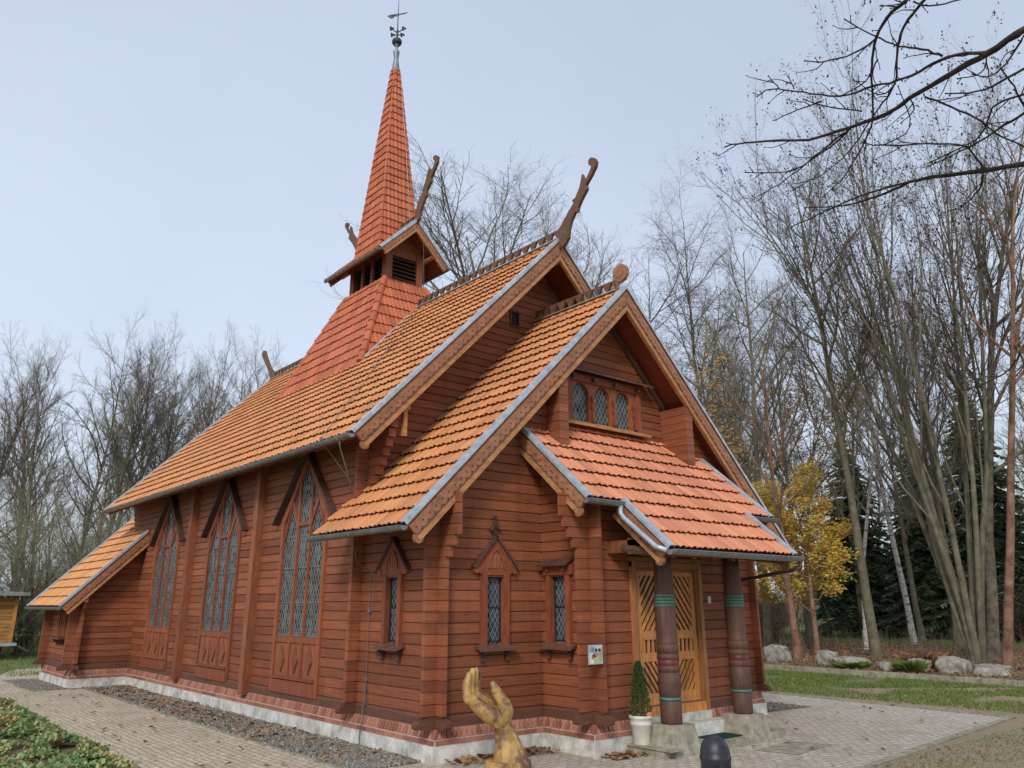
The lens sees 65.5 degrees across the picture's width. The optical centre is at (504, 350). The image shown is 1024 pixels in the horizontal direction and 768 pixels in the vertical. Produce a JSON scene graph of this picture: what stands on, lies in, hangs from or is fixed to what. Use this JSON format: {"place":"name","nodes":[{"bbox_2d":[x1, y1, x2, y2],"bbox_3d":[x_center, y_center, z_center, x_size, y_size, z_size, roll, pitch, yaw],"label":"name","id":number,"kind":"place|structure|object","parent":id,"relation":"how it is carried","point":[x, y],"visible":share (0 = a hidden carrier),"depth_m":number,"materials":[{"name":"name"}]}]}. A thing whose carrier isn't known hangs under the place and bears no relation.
{"place":"outdoors","nodes":[
{"label":"outdoors","id":0,"kind":"place"},
{"bbox_2d":[0,641,40,675],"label":"grass","id":1,"kind":"structure","parent":0,"point":[30,657],"depth_m":26.49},
{"bbox_2d":[0,667,448,767],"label":"path","id":2,"kind":"structure","parent":0,"point":[171,743],"depth_m":12.27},
{"bbox_2d":[58,688,410,767],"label":"gravel strip","id":3,"kind":"object","parent":2,"relation":"on","point":[231,727],"visible":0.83,"depth_m":12.42,"materials":[{"name":"gravel"}]},
{"bbox_2d":[5,678,420,767],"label":"gravel","id":4,"kind":"structure","parent":3,"relation":"on","point":[369,758],"depth_m":12.19,"materials":[{"name":"gravel"}]},
{"bbox_2d":[1,680,1012,767],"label":"edging","id":5,"kind":"object","parent":2,"relation":"on","point":[935,743],"visible":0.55,"depth_m":12.52,"materials":[{"name":"stone"}]},
{"bbox_2d":[0,606,1020,718],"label":"ground","id":6,"kind":"structure","parent":0,"point":[13,660],"depth_m":29.34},
{"bbox_2d":[0,591,30,655],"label":"garden hut","id":7,"kind":"object","parent":6,"relation":"on","point":[8,606],"visible":0.96,"depth_m":29.29,"materials":[{"name":"brown wood"}]},
{"bbox_2d":[0,517,57,651],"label":"bare shrub","id":8,"kind":"object","parent":6,"relation":"on","point":[1,566],"visible":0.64,"depth_m":31.20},
{"bbox_2d":[0,333,74,536],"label":"bare tree","id":9,"kind":"object","parent":6,"relation":"on","point":[8,445],"visible":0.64,"depth_m":41.30,"materials":[{"name":"brown plant"}]},
{"bbox_2d":[2,412,86,575],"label":"bare tree","id":10,"kind":"object","parent":6,"relation":"on","point":[71,505],"visible":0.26,"depth_m":76.04,"materials":[{"name":"brown plant"}]},
{"bbox_2d":[0,317,91,597],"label":"bare tree","id":11,"kind":"object","parent":6,"relation":"on","point":[23,467],"visible":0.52,"depth_m":49.64,"materials":[{"name":"brown plant"}]},
{"bbox_2d":[0,326,92,647],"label":"bare tree","id":12,"kind":"object","parent":6,"relation":"on","point":[33,462],"visible":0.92,"depth_m":39.56,"materials":[{"name":"brown plant"}]},
{"bbox_2d":[0,709,94,766],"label":"planting bed","id":13,"kind":"object","parent":6,"relation":"on","point":[65,747],"depth_m":11.08,"materials":[{"name":"plant"}]},
{"bbox_2d":[0,697,138,767],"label":"ground cover","id":14,"kind":"object","parent":13,"relation":"on","point":[22,722],"visible":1,"depth_m":10.16,"materials":[{"name":"green plant"}]},
{"bbox_2d":[3,468,120,628],"bbox_3d":[-21.507,11.157,40.605,11.331,9.871,10.006,-15,-23,40],"label":"bare shrub","id":15,"kind":"object","parent":6,"relation":"on","point":[81,543],"visible":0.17,"depth_m":39.99,"materials":[{"name":"plant"}]},
{"bbox_2d":[0,440,126,655],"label":"bare shrub","id":16,"kind":"object","parent":6,"relation":"on","point":[23,639],"visible":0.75,"depth_m":32.24,"materials":[{"name":"plant"}]},
{"bbox_2d":[2,504,126,628],"bbox_3d":[-21.641,11.366,39.946,8.906,8.786,10.085,-2,-18,7],"label":"bare shrub","id":17,"kind":"object","parent":6,"relation":"on","point":[63,550],"visible":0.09,"depth_m":39.48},
{"bbox_2d":[3,462,151,636],"bbox_3d":[-17.603,9.785,37.606,11.089,10.940,12.557,4,-18,-12],"label":"bare shrub","id":18,"kind":"object","parent":6,"relation":"on","point":[95,503],"visible":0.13,"depth_m":36.45,"materials":[{"name":"plant"}]},
{"bbox_2d":[40,485,133,627],"bbox_3d":[-17.265,10.930,39.521,9.680,9.549,10.961,-16,-24,41],"label":"bare shrub","id":19,"kind":"object","parent":6,"relation":"on","point":[96,538],"visible":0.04,"depth_m":38.67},
{"bbox_2d":[66,437,133,563],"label":"bare tree","id":20,"kind":"object","parent":6,"relation":"on","point":[104,499],"visible":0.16,"depth_m":80.45,"materials":[{"name":"brown plant"}]},
{"bbox_2d":[42,300,191,552],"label":"bare tree","id":21,"kind":"object","parent":6,"relation":"on","point":[125,423],"visible":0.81,"depth_m":44.82,"materials":[{"name":"brown plant"}]},
{"bbox_2d":[54,308,183,536],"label":"bare tree","id":22,"kind":"object","parent":6,"relation":"on","point":[126,395],"visible":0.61,"depth_m":48.50,"materials":[{"name":"brown plant"}]},
{"bbox_2d":[80,317,192,519],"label":"bare tree","id":23,"kind":"object","parent":6,"relation":"on","point":[150,454],"visible":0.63,"depth_m":49.23,"materials":[{"name":"brown plant"}]},
{"bbox_2d":[79,342,196,537],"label":"bare tree","id":24,"kind":"object","parent":6,"relation":"on","point":[120,513],"visible":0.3,"depth_m":59.01,"materials":[{"name":"brown plant"}]},
{"bbox_2d":[103,326,230,520],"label":"bare tree","id":25,"kind":"object","parent":6,"relation":"on","point":[174,425],"visible":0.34,"depth_m":52.60,"materials":[{"name":"brown plant"}]},
{"bbox_2d":[121,355,234,517],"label":"bare tree","id":26,"kind":"object","parent":6,"relation":"on","point":[176,433],"visible":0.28,"depth_m":64.27,"materials":[{"name":"brown plant"}]},
{"bbox_2d":[137,341,248,465],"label":"bare tree","id":27,"kind":"object","parent":6,"relation":"on","point":[193,425],"visible":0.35,"depth_m":59.84,"materials":[{"name":"brown plant"}]},
{"bbox_2d":[147,320,248,474],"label":"bare tree","id":28,"kind":"object","parent":6,"relation":"on","point":[205,416],"visible":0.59,"depth_m":51.56,"materials":[{"name":"brown plant"}]},
{"bbox_2d":[174,325,276,442],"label":"bare tree","id":29,"kind":"object","parent":6,"relation":"on","point":[240,398],"visible":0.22,"depth_m":59.37,"materials":[{"name":"brown plant"}]},
{"bbox_2d":[227,323,286,404],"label":"bare tree","id":30,"kind":"object","parent":6,"relation":"on","point":[253,361],"visible":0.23,"depth_m":62.24,"materials":[{"name":"brown plant"}]},
{"bbox_2d":[1,578,833,637],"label":"undergrowth","id":31,"kind":"object","parent":6,"relation":"on","point":[800,616],"depth_m":68.09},
{"bbox_2d":[297,121,645,298],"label":"bare tree","id":32,"kind":"object","parent":6,"relation":"on","point":[451,223],"visible":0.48,"depth_m":46.24,"materials":[{"name":"brown plant"}]},
{"bbox_2d":[426,170,721,369],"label":"bare tree","id":33,"kind":"object","parent":6,"relation":"on","point":[546,231],"visible":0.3,"depth_m":55.32,"materials":[{"name":"brown plant"}]},
{"bbox_2d":[624,135,796,464],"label":"birch tree","id":34,"kind":"object","parent":6,"relation":"on","point":[689,300],"visible":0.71,"depth_m":45.48,"materials":[{"name":"grey plant"}]},
{"bbox_2d":[652,230,800,494],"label":"birch tree","id":35,"kind":"object","parent":6,"relation":"on","point":[688,367],"visible":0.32,"depth_m":49.10,"materials":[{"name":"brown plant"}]},
{"bbox_2d":[697,345,777,486],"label":"bare tree","id":36,"kind":"object","parent":6,"relation":"on","point":[727,413],"visible":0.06,"depth_m":57.83,"materials":[{"name":"brown plant"}]},
{"bbox_2d":[701,309,800,574],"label":"bare tree","id":37,"kind":"object","parent":6,"relation":"on","point":[740,417],"visible":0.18,"depth_m":53.42,"materials":[{"name":"brown plant"}]},
{"bbox_2d":[756,589,799,636],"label":"bare shrub","id":38,"kind":"object","parent":6,"relation":"on","point":[781,608],"visible":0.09,"depth_m":48.48,"materials":[{"name":"brown plant"}]},
{"bbox_2d":[758,587,803,641],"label":"bare shrub","id":39,"kind":"object","parent":6,"relation":"on","point":[779,620],"visible":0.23,"depth_m":41.45,"materials":[{"name":"brown plant"}]},
{"bbox_2d":[723,265,845,640],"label":"bare tree","id":40,"kind":"object","parent":6,"relation":"on","point":[793,509],"visible":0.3,"depth_m":45.13,"materials":[{"name":"brown plant"}]},
{"bbox_2d":[762,404,839,622],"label":"bare tree","id":41,"kind":"object","parent":6,"relation":"on","point":[798,470],"visible":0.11,"depth_m":76.57,"materials":[{"name":"brown plant"}]},
{"bbox_2d":[790,273,893,637],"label":"bare tree","id":42,"kind":"object","parent":6,"relation":"on","point":[858,591],"visible":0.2,"depth_m":49.02,"materials":[{"name":"brown plant"}]},
{"bbox_2d":[799,438,916,638],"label":"spruce tree","id":43,"kind":"object","parent":6,"relation":"on","point":[840,609],"visible":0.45,"depth_m":48.21,"materials":[{"name":"green plant"}]},
{"bbox_2d":[716,0,1023,407],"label":"overhanging tree","id":44,"kind":"object","parent":6,"relation":"on","point":[1012,36],"visible":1,"depth_m":6.23,"materials":[{"name":"brown plant"}]},
{"bbox_2d":[845,449,897,554],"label":"bare tree","id":45,"kind":"object","parent":6,"relation":"on","point":[877,511],"visible":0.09,"depth_m":80.66,"materials":[{"name":"brown plant"}]},
{"bbox_2d":[813,306,946,640],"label":"bare tree","id":46,"kind":"object","parent":6,"relation":"on","point":[917,615],"visible":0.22,"depth_m":45.29,"materials":[{"name":"brown plant"}]},
{"bbox_2d":[764,664,1023,687],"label":"kerb","id":47,"kind":"structure","parent":6,"relation":"on","point":[878,674],"depth_m":21.01,"materials":[{"name":"stone"}]},
{"bbox_2d":[779,629,1023,647],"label":"grass","id":48,"kind":"structure","parent":6,"relation":"on","point":[893,641],"depth_m":42.72,"materials":[{"name":"plant"}]},
{"bbox_2d":[888,609,926,636],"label":"bare shrub","id":49,"kind":"object","parent":6,"relation":"on","point":[906,633],"visible":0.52,"depth_m":44.86,"materials":[{"name":"brown plant"}]},
{"bbox_2d":[874,453,967,639],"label":"spruce tree","id":50,"kind":"object","parent":6,"relation":"on","point":[921,559],"visible":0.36,"depth_m":46.04,"materials":[{"name":"green plant"}]},
{"bbox_2d":[920,395,1023,640],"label":"spruce tree","id":51,"kind":"object","parent":6,"relation":"on","point":[999,512],"visible":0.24,"depth_m":44.32,"materials":[{"name":"green plant"}]},
{"bbox_2d":[966,256,1023,499],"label":"bare tree","id":52,"kind":"object","parent":6,"relation":"on","point":[1021,409],"visible":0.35,"depth_m":45.04,"materials":[{"name":"brown plant"}]},
{"bbox_2d":[980,407,1023,542],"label":"bare tree","id":53,"kind":"object","parent":6,"relation":"on","point":[1018,456],"visible":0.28,"depth_m":63.91,"materials":[{"name":"brown plant"}]},
{"bbox_2d":[985,586,1023,641],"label":"bare shrub","id":54,"kind":"object","parent":6,"relation":"on","point":[1015,621],"visible":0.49,"depth_m":40.69,"materials":[{"name":"brown plant"}]},
{"bbox_2d":[0,0,1023,599],"label":"sky","id":55,"kind":"structure","parent":0,"point":[201,160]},
{"bbox_2d":[439,693,1003,767],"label":"forecourt","id":56,"kind":"structure","parent":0,"point":[892,730],"depth_m":11.91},
{"bbox_2d":[24,4,804,764],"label":"wooden church","id":57,"kind":"structure","parent":56,"relation":"on","point":[394,506],"depth_m":13.08,"materials":[{"name":"brown wood"}]},
{"bbox_2d":[49,610,68,644],"bbox_3d":[-11.390,7.022,20.433,0.240,1.008,0.900,14,-22,-38],"label":"window","id":58,"kind":"structure","parent":57,"relation":"in","point":[63,616],"depth_m":20.31,"materials":[{"name":"brown wood"}]},
{"bbox_2d":[140,494,185,669],"bbox_3d":[-8.179,5.422,19.051,0.164,4.085,2.311,14,-22,-38],"label":"window","id":59,"kind":"structure","parent":57,"relation":"in","point":[156,641],"depth_m":19.06,"materials":[{"name":"brown wood"}]},
{"bbox_2d":[194,477,248,681],"bbox_3d":[-5.857,4.571,16.386,0.164,4.085,2.311,14,-22,-38],"label":"window","id":60,"kind":"structure","parent":57,"relation":"in","point":[215,631],"depth_m":16.38,"materials":[{"name":"brown wood"}]},
{"bbox_2d":[268,451,336,698],"bbox_3d":[-3.511,3.711,13.695,0.164,4.085,2.311,14,-22,-38],"label":"window","id":61,"kind":"structure","parent":57,"relation":"in","point":[298,617],"depth_m":13.69,"materials":[{"name":"brown wood"}]},
{"bbox_2d":[371,536,410,661],"bbox_3d":[-1.610,3.529,11.374,0.204,1.699,0.827,14,-22,-38],"label":"window","id":62,"kind":"structure","parent":57,"relation":"in","point":[393,564],"depth_m":11.39,"materials":[{"name":"brown wood"}]},
{"bbox_2d":[471,515,519,662],"bbox_3d":[-0.128,3.324,11.193,0.827,1.976,0.204,14,-22,-38],"label":"window","id":63,"kind":"structure","parent":57,"relation":"in","point":[494,565],"depth_m":11.18,"materials":[{"name":"brown wood"}]},
{"bbox_2d":[509,309,519,328],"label":"gable vent window","id":64,"kind":"structure","parent":57,"relation":"in","point":[514,315],"depth_m":15.57,"materials":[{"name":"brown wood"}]},
{"bbox_2d":[536,557,576,660],"bbox_3d":[0.755,3.683,11.373,0.240,1.398,0.672,14,-22,-38],"label":"window","id":65,"kind":"structure","parent":57,"relation":"in","point":[557,572],"depth_m":11.42,"materials":[{"name":"brown wood"}]},
{"bbox_2d":[588,644,602,664],"bbox_3d":[1.205,4.022,10.530,0.252,0.240,0.031,14,-22,-38],"label":"notice board","id":66,"kind":"object","parent":57,"relation":"attached to","point":[595,654],"visible":1,"depth_m":10.51,"materials":[{"name":"paper"}]},
{"bbox_2d":[567,367,653,437],"bbox_3d":[1.806,0.897,13.950,2.208,1.056,0.276,14,-22,-38],"label":"gable window","id":67,"kind":"structure","parent":57,"relation":"in","point":[593,402],"depth_m":14.00,"materials":[{"name":"brown wood"}]},
{"bbox_2d":[629,714,651,745],"bbox_3d":[1.840,5.109,10.725,0.314,0.360,0.314,14,-22,-38],"label":"flower pot","id":68,"kind":"object","parent":57,"relation":"on","point":[641,729],"visible":0.98,"depth_m":10.62,"materials":[{"name":"white ceramic"}]},
{"bbox_2d":[627,661,655,716],"bbox_3d":[1.849,4.629,10.865,0.388,0.759,0.358,-8,-19,23],"label":"thuja bush","id":69,"kind":"object","parent":68,"relation":"on","point":[638,683],"visible":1,"depth_m":10.83,"materials":[{"name":"green plant"}]},
{"bbox_2d":[698,732,741,738],"bbox_3d":[3.120,5.543,11.472,0.840,0.017,0.432,14,-22,-38],"label":"doormat","id":70,"kind":"object","parent":57,"relation":"on","point":[724,735],"visible":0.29,"depth_m":11.38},
{"bbox_2d":[462,667,531,767],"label":"hand sculpture","id":71,"kind":"object","parent":56,"relation":"on","point":[496,714],"visible":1,"depth_m":9.47,"materials":[{"name":"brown wood"}]},
{"bbox_2d":[469,747,559,763],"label":"fallen leaves","id":72,"kind":"object","parent":56,"relation":"on","point":[548,748],"visible":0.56,"depth_m":10.62,"materials":[{"name":"brown plant"}]},
{"bbox_2d":[699,735,731,767],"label":"bollard","id":73,"kind":"object","parent":56,"relation":"on","point":[714,751],"visible":1,"depth_m":5.60,"materials":[{"name":"black metal"}]},
{"bbox_2d":[757,741,829,754],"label":"drain slab","id":74,"kind":"structure","parent":56,"relation":"on","point":[794,747],"depth_m":11.06,"materials":[{"name":"concrete"}]},
{"bbox_2d":[767,701,802,711],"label":"gravel","id":75,"kind":"structure","parent":0,"point":[777,705],"depth_m":15.33,"materials":[{"name":"gravel"}]},
{"bbox_2d":[761,644,1023,680],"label":"leafy bed","id":76,"kind":"object","parent":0,"point":[902,650],"depth_m":28.82,"materials":[{"name":"plant"}]},
{"bbox_2d":[0,641,1023,766],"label":"fallen leaves","id":77,"kind":"object","parent":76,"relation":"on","point":[627,753],"visible":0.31,"depth_m":16.65,"materials":[{"name":"brown plant"}]},
{"bbox_2d":[689,324,780,494],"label":"autumn tree","id":78,"kind":"object","parent":76,"relation":"on","point":[719,416],"visible":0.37,"depth_m":38.11,"materials":[{"name":"brown plant"}]},
{"bbox_2d":[677,163,835,646],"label":"bare tree","id":79,"kind":"object","parent":76,"relation":"on","point":[767,624],"visible":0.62,"depth_m":41.08,"materials":[{"name":"brown plant"}]},
{"bbox_2d":[709,272,824,658],"bbox_3d":[10.650,4.005,31.594,4.091,15.678,4.802,-16,-23,40],"label":"bare tree","id":80,"kind":"object","parent":76,"relation":"on","point":[797,648],"visible":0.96,"depth_m":31.20,"materials":[{"name":"brown plant"}]},
{"bbox_2d":[758,595,789,644],"bbox_3d":[12.713,13.296,38.888,3.119,2.855,3.104,9,-20,-26],"label":"bare shrub","id":81,"kind":"object","parent":76,"relation":"on","point":[761,625],"visible":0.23,"depth_m":38.71,"materials":[{"name":"brown plant"}]},
{"bbox_2d":[763,644,791,661],"bbox_3d":[9.375,10.488,27.427,0.879,0.691,0.799,14,-22,-38],"label":"boulder","id":82,"kind":"object","parent":76,"relation":"on","point":[775,652],"visible":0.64,"depth_m":27.17,"materials":[{"name":"stone"}]},
{"bbox_2d":[755,503,830,650],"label":"maple tree","id":83,"kind":"object","parent":76,"relation":"on","point":[761,591],"visible":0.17,"depth_m":33.62,"materials":[{"name":"yellow plant"}]},
{"bbox_2d":[751,457,859,655],"bbox_3d":[11.950,8.171,32.005,4.494,7.866,5.216,-3,-18,10],"label":"maple tree","id":84,"kind":"object","parent":76,"relation":"on","point":[832,554],"visible":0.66,"depth_m":31.72,"materials":[{"name":"yellow plant"}]},
{"bbox_2d":[769,356,861,646],"bbox_3d":[14.827,6.648,37.507,5.606,14.189,5.545,8,-19,-25],"label":"autumn tree","id":85,"kind":"object","parent":76,"relation":"on","point":[808,613],"visible":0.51,"depth_m":37.74,"materials":[{"name":"brown plant"}]},
{"bbox_2d":[815,650,838,664],"bbox_3d":[10.624,10.165,26.206,0.601,0.564,0.747,8,-19,-23],"label":"boulder","id":86,"kind":"object","parent":76,"relation":"on","point":[822,656],"visible":0.62,"depth_m":26.08,"materials":[{"name":"stone"}]},
{"bbox_2d":[724,104,936,656],"bbox_3d":[13.475,0.833,30.268,8.345,21.570,7.794,-10,-8,26],"label":"bare tree","id":87,"kind":"object","parent":76,"relation":"on","point":[875,646],"visible":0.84,"depth_m":30.69,"materials":[{"name":"brown plant"}]},
{"bbox_2d":[672,0,1023,663],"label":"bare tree","id":88,"kind":"object","parent":76,"relation":"on","point":[969,614],"visible":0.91,"depth_m":28.73,"materials":[{"name":"brown plant"}]},
{"bbox_2d":[828,656,870,667],"bbox_3d":[10.871,9.850,25.049,1.168,0.432,0.716,3,-18,-8],"label":"boulder","id":89,"kind":"object","parent":76,"relation":"on","point":[847,659],"visible":0.46,"depth_m":24.86,"materials":[{"name":"stone"}]},
{"bbox_2d":[826,661,876,668],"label":"grass tuft","id":90,"kind":"object","parent":76,"relation":"on","point":[859,665],"visible":0.77,"depth_m":24.22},
{"bbox_2d":[794,194,919,644],"bbox_3d":[18.117,2.758,39.823,5.920,23.591,6.179,3,-16,-40],"label":"birch tree","id":91,"kind":"object","parent":76,"relation":"on","point":[909,617],"visible":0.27,"depth_m":39.24,"materials":[{"name":"brown plant"}]},
{"bbox_2d":[816,246,939,649],"bbox_3d":[17.131,3.571,35.314,4.872,18.800,5.939,16,-24,-41],"label":"birch tree","id":92,"kind":"object","parent":76,"relation":"on","point":[866,644],"visible":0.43,"depth_m":35.76,"materials":[{"name":"brown plant"}]},
{"bbox_2d":[877,661,896,670],"bbox_3d":[11.404,9.444,23.679,0.513,0.346,0.628,-2,-18,6],"label":"boulder","id":93,"kind":"object","parent":76,"relation":"on","point":[884,665],"visible":0.63,"depth_m":23.56,"materials":[{"name":"stone"}]},
{"bbox_2d":[762,622,1023,663],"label":"brushwood","id":94,"kind":"object","parent":76,"relation":"on","point":[904,645],"visible":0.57,"depth_m":32.71,"materials":[{"name":"plant"}]},
{"bbox_2d":[889,659,931,672],"bbox_3d":[11.697,9.112,22.984,1.138,0.375,1.174,14,-22,-38],"label":"grass tuft","id":95,"kind":"object","parent":76,"relation":"on","point":[917,666],"visible":0.9,"depth_m":22.80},
{"bbox_2d":[893,651,948,667],"bbox_3d":[13.014,9.613,24.759,1.705,0.491,1.693,14,-22,-38],"label":"withered shrub","id":96,"kind":"object","parent":76,"relation":"on","point":[906,655],"visible":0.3,"depth_m":24.57,"materials":[{"name":"brown plant"}]},
{"bbox_2d":[848,276,994,597],"bbox_3d":[17.765,4.456,34.511,5.502,16.530,5.106,0,-18,1],"label":"bare tree","id":97,"kind":"object","parent":76,"relation":"on","point":[927,449],"visible":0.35,"depth_m":34.40,"materials":[{"name":"brown plant"}]},
{"bbox_2d":[844,244,1008,645],"bbox_3d":[21.317,4.120,39.608,7.228,20.322,6.526,11,-21,-30],"label":"bare tree","id":98,"kind":"object","parent":76,"relation":"on","point":[942,525],"visible":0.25,"depth_m":38.92,"materials":[{"name":"brown plant"}]},
{"bbox_2d":[884,59,1023,659],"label":"bare tree","id":99,"kind":"object","parent":76,"relation":"on","point":[992,619],"visible":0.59,"depth_m":29.54,"materials":[{"name":"brown plant"}]},
{"bbox_2d":[935,656,972,673],"bbox_3d":[13.054,9.202,23.221,0.928,0.581,1.210,-13,-22,36],"label":"boulder","id":100,"kind":"object","parent":76,"relation":"on","point":[951,664],"visible":0.8,"depth_m":22.88,"materials":[{"name":"stone"}]},
{"bbox_2d":[914,16,1023,669],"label":"bare tree","id":101,"kind":"object","parent":76,"relation":"on","point":[1007,656],"visible":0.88,"depth_m":25.43,"materials":[{"name":"brown plant"}]},
{"bbox_2d":[972,663,1011,676],"bbox_3d":[13.470,8.883,22.020,0.772,0.434,1.007,13,-22,-35],"label":"boulder","id":102,"kind":"object","parent":76,"relation":"on","point":[991,669],"visible":0.73,"depth_m":21.81,"materials":[{"name":"stone"}]},
{"bbox_2d":[973,300,1023,477],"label":"bare tree","id":103,"kind":"object","parent":76,"relation":"on","point":[1017,458],"visible":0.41,"depth_m":39.06,"materials":[{"name":"brown plant"}]},
{"bbox_2d":[768,683,1023,767],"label":"gravel yard","id":104,"kind":"structure","parent":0,"point":[1007,727],"depth_m":11.72,"materials":[{"name":"gravel"}]},
{"bbox_2d":[764,668,1023,713],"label":"grass","id":105,"kind":"structure","parent":104,"relation":"on","point":[817,678],"depth_m":18.18,"materials":[{"name":"plant"}]},
{"bbox_2d":[764,670,1023,711],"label":"fallen leaves","id":106,"kind":"object","parent":104,"relation":"on","point":[902,689],"visible":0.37,"depth_m":18.16,"materials":[{"name":"brown plant"}]},
{"bbox_2d":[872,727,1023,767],"bbox_3d":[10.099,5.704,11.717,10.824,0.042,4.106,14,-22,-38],"label":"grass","id":107,"kind":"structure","parent":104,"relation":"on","point":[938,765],"depth_m":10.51,"materials":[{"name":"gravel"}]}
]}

